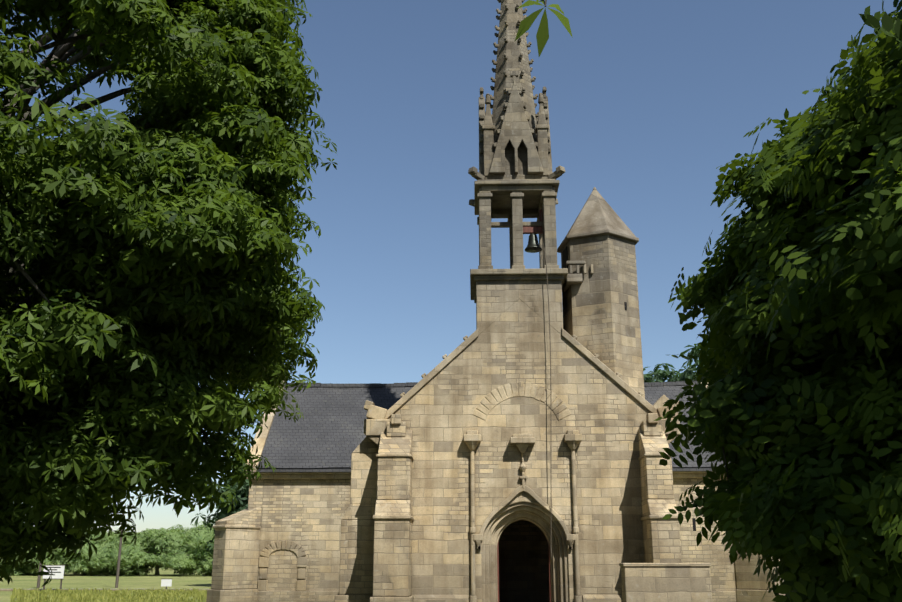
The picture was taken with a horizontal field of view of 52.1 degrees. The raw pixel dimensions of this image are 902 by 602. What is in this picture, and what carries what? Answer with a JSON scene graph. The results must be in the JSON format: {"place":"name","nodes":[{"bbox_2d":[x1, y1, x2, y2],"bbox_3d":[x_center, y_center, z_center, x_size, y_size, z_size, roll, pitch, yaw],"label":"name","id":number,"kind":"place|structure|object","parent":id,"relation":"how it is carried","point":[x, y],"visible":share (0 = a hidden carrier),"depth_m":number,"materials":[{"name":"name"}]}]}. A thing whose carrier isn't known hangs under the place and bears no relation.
{"place":"outdoors","nodes":[
{"label":"outdoors","id":0,"kind":"place"},
{"bbox_2d":[0,566,211,601],"bbox_3d":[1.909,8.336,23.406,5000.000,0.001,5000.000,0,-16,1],"label":"ground grass","id":1,"kind":"structure","parent":0,"point":[150,581],"depth_m":81.63,"materials":[{"name":"green plant"}]},
{"bbox_2d":[0,547,38,575],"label":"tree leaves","id":2,"kind":"object","parent":1,"relation":"on","point":[25,570],"depth_m":127.45,"materials":[{"name":"green plant"}]},
{"bbox_2d":[36,563,41,587],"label":"post","id":3,"kind":"object","parent":1,"relation":"on","point":[39,578],"visible":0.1,"depth_m":62.74,"materials":[{"name":"brown wood"}]},
{"bbox_2d":[43,579,61,589],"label":"sign posts","id":4,"kind":"object","parent":1,"relation":"on","point":[60,584],"visible":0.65,"depth_m":54.96,"materials":[{"name":"grey wood"}]},
{"bbox_2d":[43,565,64,578],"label":"sign board","id":5,"kind":"object","parent":4,"relation":"attached to","point":[59,575],"visible":0.64,"depth_m":55.11,"materials":[{"name":"white paint"}]},
{"bbox_2d":[47,567,60,574],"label":"sign lettering","id":6,"kind":"object","parent":5,"relation":"attached to","point":[53,569],"visible":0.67,"depth_m":55.13},
{"bbox_2d":[18,531,136,575],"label":"tree leaves","id":7,"kind":"object","parent":1,"relation":"on","point":[79,564],"depth_m":123.79,"materials":[{"name":"green plant"}]},
{"bbox_2d":[73,530,113,574],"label":"tree leaves","id":8,"kind":"object","parent":1,"relation":"on","point":[96,535],"depth_m":138.25,"materials":[{"name":"green plant"}]},
{"bbox_2d":[0,589,206,590],"bbox_3d":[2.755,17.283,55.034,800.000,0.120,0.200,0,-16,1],"label":"road kerb","id":9,"kind":"structure","parent":1,"relation":"on","point":[89,590],"depth_m":55.56,"materials":[{"name":"concrete"}]},
{"bbox_2d":[10,587,210,601],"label":"grass tufts","id":10,"kind":"object","parent":1,"relation":"on","point":[103,595],"visible":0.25,"depth_m":43.98,"materials":[{"name":"green plant"}]},
{"bbox_2d":[115,512,130,587],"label":"utility pole","id":11,"kind":"object","parent":1,"relation":"on","point":[118,567],"visible":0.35,"depth_m":63.84,"materials":[{"name":"brown wood"}]},
{"bbox_2d":[76,528,179,575],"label":"tree leaves","id":12,"kind":"object","parent":1,"relation":"on","point":[125,570],"depth_m":127.20,"materials":[{"name":"green plant"}]},
{"bbox_2d":[88,528,206,575],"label":"tree leaves","id":13,"kind":"object","parent":1,"relation":"on","point":[162,539],"depth_m":124.66,"materials":[{"name":"green plant"}]},
{"bbox_2d":[0,0,337,586],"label":"chestnut","id":14,"kind":"object","parent":1,"relation":"on","point":[116,202],"depth_m":13.23,"materials":[{"name":"green plant"}]},
{"bbox_2d":[151,522,210,574],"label":"tree leaves","id":15,"kind":"object","parent":1,"relation":"on","point":[183,571],"depth_m":135.19,"materials":[{"name":"green plant"}]},
{"bbox_2d":[155,527,214,575],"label":"tree leaves","id":16,"kind":"object","parent":1,"relation":"on","point":[181,558],"depth_m":120.92,"materials":[{"name":"green plant"}]},
{"bbox_2d":[190,449,249,565],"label":"tree leaves","id":17,"kind":"object","parent":1,"relation":"on","point":[242,496],"visible":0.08,"depth_m":67.38,"materials":[{"name":"green plant"}]},
{"bbox_2d":[619,563,711,601],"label":"stone wall","id":18,"kind":"structure","parent":1,"relation":"on","point":[666,582],"depth_m":20.49,"materials":[{"name":"beige stone"}]},
{"bbox_2d":[678,341,713,380],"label":"tree leaves","id":19,"kind":"object","parent":1,"relation":"on","point":[695,350],"depth_m":46.85,"materials":[{"name":"green plant"}]},
{"bbox_2d":[161,579,171,585],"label":"marker panel","id":20,"kind":"object","parent":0,"point":[166,582],"visible":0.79,"depth_m":52.85,"materials":[{"name":"white"}]},
{"bbox_2d":[267,547,297,590],"bbox_3d":[-5.433,8.860,29.718,1.000,1.810,0.054,0,-16,1],"label":"blocked doorway","id":21,"kind":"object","parent":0,"point":[282,571],"depth_m":29.73,"materials":[{"name":"beige stone"}]},
{"bbox_2d":[0,0,901,532],"label":"sky","id":22,"kind":"structure","parent":0,"point":[647,98],"materials":[{"name":"blue"}]},
{"bbox_2d":[388,299,650,601],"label":"gable wall","id":23,"kind":"structure","parent":0,"point":[605,418],"depth_m":24.59,"materials":[{"name":"beige stone"}]},
{"bbox_2d":[334,410,681,601],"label":"buttresses","id":24,"kind":"structure","parent":23,"relation":"attached to","point":[377,520],"depth_m":23.66,"materials":[{"name":"beige stone"}]},
{"bbox_2d":[476,280,562,335],"bbox_3d":[1.939,0.493,26.832,2.400,1.716,2.306,0,-16,1],"label":"belfry base","id":25,"kind":"object","parent":23,"relation":"on","point":[495,300],"visible":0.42,"depth_m":25.79,"materials":[{"name":"beige stone"}]},
{"bbox_2d":[468,0,567,302],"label":"bell tower spire","id":26,"kind":"object","parent":25,"relation":"on","point":[516,182],"visible":1,"depth_m":27.28,"materials":[{"name":"beige stone"}]},
{"bbox_2d":[491,222,542,227],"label":"beam","id":27,"kind":"structure","parent":26,"relation":"attached to","point":[509,224],"depth_m":26.95,"materials":[{"name":"brown wood"}]},
{"bbox_2d":[523,209,543,233],"bbox_3d":[2.389,-2.312,27.035,0.730,0.770,0.140,0,-16,1],"label":"bell headstock","id":28,"kind":"object","parent":27,"relation":"attached to","point":[530,230],"visible":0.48,"depth_m":26.91,"materials":[{"name":"red wood"}]},
{"bbox_2d":[525,233,541,252],"bbox_3d":[2.394,-1.721,26.866,0.510,0.500,0.510,0,-16,1],"label":"bell","id":29,"kind":"object","parent":28,"relation":"hanging from","point":[533,246],"visible":1,"depth_m":26.75,"materials":[{"name":"black metal"}]},
{"bbox_2d":[364,328,679,445],"bbox_3d":[1.919,2.453,25.482,8.568,3.294,1.170,0,-16,1],"label":"gable coping","id":30,"kind":"object","parent":23,"relation":"on","point":[377,420],"visible":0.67,"depth_m":25.01,"materials":[{"name":"beige stone"}]},
{"bbox_2d":[464,382,581,601],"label":"portal stone molding","id":31,"kind":"structure","parent":23,"relation":"attached to","point":[505,517],"depth_m":24.28,"materials":[{"name":"beige stone"}]},
{"bbox_2d":[497,541,551,601],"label":"chapel door leaves","id":32,"kind":"object","parent":31,"relation":"attached to","point":[498,569],"visible":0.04,"depth_m":24.29,"materials":[{"name":"brown wood"}]},
{"bbox_2d":[514,0,572,56],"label":"hanging leaf","id":33,"kind":"object","parent":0,"point":[542,34],"visible":1,"depth_m":3.24,"materials":[{"name":"green plant"}]},
{"bbox_2d":[561,234,644,398],"bbox_3d":[4.361,1.208,26.671,2.151,5.860,2.297,0,-16,1],"label":"stair turret","id":34,"kind":"object","parent":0,"point":[601,321],"visible":0.55,"depth_m":26.12,"materials":[{"name":"beige stone"}]},
{"bbox_2d":[643,359,704,381],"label":"tree leaves","id":35,"kind":"object","parent":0,"point":[664,375],"depth_m":54.81,"materials":[{"name":"green plant"}]},
{"bbox_2d":[654,0,901,601],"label":"tree","id":36,"kind":"object","parent":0,"point":[805,424],"depth_m":7.61,"materials":[{"name":"green plant"}]},
{"bbox_3d":[1.410,9.886,29.073,18.445,0.523,14.480,0,-16,1],"label":"chapel","id":37,"kind":"object","parent":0,"visible":0},
{"bbox_2d":[257,540,306,590],"bbox_3d":[-5.434,8.707,29.722,1.560,1.937,0.060,0,-16,1],"label":"blocked doorway arch","id":38,"kind":"structure","parent":37,"relation":"attached to","point":[301,566],"depth_m":29.78,"materials":[{"name":"beige stone"}]},
{"bbox_2d":[248,478,736,601],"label":"chapel transept walls","id":39,"kind":"structure","parent":37,"relation":"on","point":[307,515],"depth_m":29.82,"materials":[{"name":"beige stone"}]},
{"bbox_2d":[245,381,726,478],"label":"roof cornice","id":40,"kind":"structure","parent":39,"relation":"on","point":[261,439],"depth_m":30.41,"materials":[{"name":"beige stone"}]},
{"bbox_2d":[257,381,728,471],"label":"slate roof","id":41,"kind":"structure","parent":39,"relation":"on","point":[326,434],"depth_m":32.56,"materials":[{"name":"grey stone"}]},
{"bbox_2d":[206,506,784,601],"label":"corner buttresses","id":42,"kind":"structure","parent":39,"relation":"attached to","point":[235,558],"depth_m":29.23,"materials":[{"name":"beige stone"}]},
{"bbox_2d":[653,395,668,408],"bbox_3d":[7.525,4.322,33.199,1.024,1.591,1.980,0,-16,1],"label":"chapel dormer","id":43,"kind":"object","parent":39,"relation":"attached to","point":[660,401],"visible":0.1,"depth_m":32.40,"materials":[{"name":"stone"}]},
{"bbox_2d":[692,518,695,530],"bbox_3d":[7.863,7.239,29.850,0.100,0.400,0.104,0,-16,1],"label":"window","id":44,"kind":"structure","parent":39,"relation":"attached to","point":[694,524],"depth_m":29.80,"materials":[{"name":"black glass"}]},
{"bbox_2d":[541,213,551,556],"bbox_3d":[2.655,1.965,25.395,0.160,9.805,0.818,0,-16,1],"label":"bell rope","id":45,"kind":"object","parent":37,"relation":"attached to","point":[550,357],"visible":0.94,"depth_m":25.30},
{"bbox_2d":[562,246,567,267],"bbox_3d":[3.510,-1.074,27.220,0.304,0.950,0.520,2,-16,-6],"label":"turret opening","id":46,"kind":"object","parent":37,"relation":"attached to","point":[565,254],"depth_m":27.16,"materials":[{"name":"black"}]},
{"bbox_2d":[557,187,638,291],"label":"turret roof","id":47,"kind":"structure","parent":37,"relation":"on","point":[597,215],"depth_m":26.87,"materials":[{"name":"stone"}]}
]}

